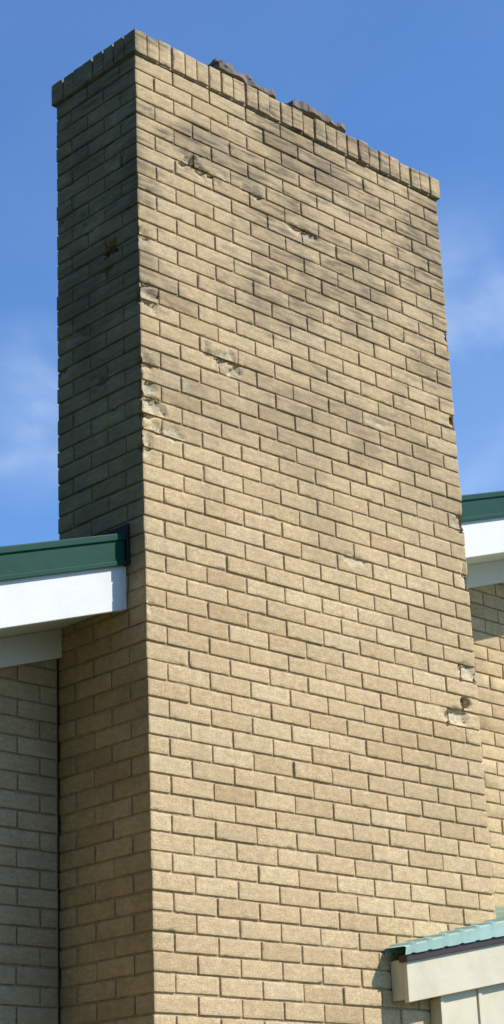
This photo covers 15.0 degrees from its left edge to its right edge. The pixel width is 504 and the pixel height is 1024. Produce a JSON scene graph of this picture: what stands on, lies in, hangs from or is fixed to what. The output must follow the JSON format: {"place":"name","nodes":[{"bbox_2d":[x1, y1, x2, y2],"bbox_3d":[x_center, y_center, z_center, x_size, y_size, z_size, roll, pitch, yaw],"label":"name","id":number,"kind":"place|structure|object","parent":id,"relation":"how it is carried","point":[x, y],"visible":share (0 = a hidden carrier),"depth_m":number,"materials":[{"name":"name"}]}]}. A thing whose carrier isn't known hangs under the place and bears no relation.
{"place":"outdoors","nodes":[
{"label":"outdoors","id":0,"kind":"place"},
{"bbox_2d":[0,0,503,545],"label":"sky","id":1,"kind":"structure","parent":0,"point":[420,83],"materials":[{"name":"blue"}]},
{"label":"ground","id":2,"kind":"structure","parent":0,"visible":0},
{"bbox_2d":[0,659,57,1023],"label":"gable wall","id":3,"kind":"structure","parent":2,"relation":"on","point":[39,870],"depth_m":6.80,"materials":[{"name":"beige brick"}]},
{"bbox_2d":[0,582,503,1023],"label":"wall bricks","id":4,"kind":"object","parent":3,"relation":"attached to","point":[11,995],"depth_m":6.87,"materials":[{"name":"beige brick"}]},
{"bbox_2d":[57,659,60,1023],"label":"wall behind chimney","id":5,"kind":"structure","parent":2,"relation":"on","point":[59,834],"depth_m":6.96,"materials":[{"name":"beige brick"}]},
{"bbox_2d":[0,629,61,668],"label":"frieze board","id":6,"kind":"object","parent":5,"relation":"attached to","point":[24,649],"visible":1,"depth_m":7.02,"materials":[{"name":"paint"}]},
{"bbox_2d":[0,615,94,637],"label":"soffit","id":7,"kind":"structure","parent":5,"relation":"attached to","point":[29,629],"depth_m":6.94,"materials":[{"name":"paint"}]},
{"bbox_2d":[0,565,126,629],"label":"white rake fascia","id":8,"kind":"structure","parent":7,"relation":"attached to","point":[49,598],"depth_m":6.69,"materials":[{"name":"paint"}]},
{"bbox_2d":[0,540,124,575],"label":"green rake trim","id":9,"kind":"structure","parent":8,"relation":"attached to","point":[50,559],"depth_m":6.73,"materials":[{"name":"green metal"}]},
{"bbox_2d":[0,533,125,553],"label":"green rake cap","id":10,"kind":"object","parent":9,"relation":"on","point":[60,543],"visible":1,"depth_m":6.74,"materials":[{"name":"green metal"}]},
{"bbox_2d":[0,560,125,580],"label":"green rake hem","id":11,"kind":"object","parent":9,"relation":"attached to","point":[58,571],"visible":1,"depth_m":6.70,"materials":[{"name":"metal"}]},
{"bbox_2d":[465,553,503,564],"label":"soffit","id":12,"kind":"structure","parent":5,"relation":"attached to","point":[483,559],"depth_m":8.94,"materials":[{"name":"paint"}]},
{"bbox_2d":[461,517,503,558],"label":"white rake fascia","id":13,"kind":"structure","parent":12,"relation":"attached to","point":[483,537],"depth_m":8.52,"materials":[{"name":"paint"}]},
{"bbox_2d":[466,560,503,588],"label":"frieze board","id":14,"kind":"object","parent":12,"relation":"attached to","point":[485,574],"visible":0.2,"depth_m":9.08,"materials":[{"name":"paint"}]},
{"bbox_2d":[52,29,495,1023],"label":"brick chimney","id":15,"kind":"object","parent":2,"relation":"on","point":[272,799],"visible":0.96,"depth_m":7.40,"materials":[{"name":"brick"}]},
{"bbox_2d":[101,523,129,565],"bbox_3d":[-0.596,0.175,7.100,0.017,0.163,0.430,17,-28,-41],"label":"tar flashing","id":16,"kind":"object","parent":15,"relation":"attached to","point":[124,528],"visible":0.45,"depth_m":6.97,"materials":[{"name":"black"}]},
{"bbox_2d":[460,497,503,517],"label":"green rake trim","id":17,"kind":"structure","parent":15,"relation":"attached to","point":[480,507],"depth_m":8.55,"materials":[{"name":"green metal"}]},
{"bbox_2d":[461,491,503,500],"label":"green rake cap","id":18,"kind":"object","parent":17,"relation":"on","point":[477,496],"depth_m":8.56,"materials":[{"name":"green metal"}]},
{"bbox_2d":[461,513,503,521],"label":"green rake hem","id":19,"kind":"object","parent":17,"relation":"attached to","point":[482,517],"depth_m":8.52,"materials":[{"name":"metal"}]},
{"bbox_2d":[385,906,503,1023],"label":"side porch","id":20,"kind":"object","parent":2,"relation":"on","point":[455,980],"visible":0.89,"depth_m":7.30,"materials":[{"name":"beige paint"}]},
{"bbox_2d":[469,584,503,894],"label":"gable wall","id":21,"kind":"structure","parent":2,"relation":"on","point":[493,718],"depth_m":8.85,"materials":[{"name":"beige brick"}]}
]}

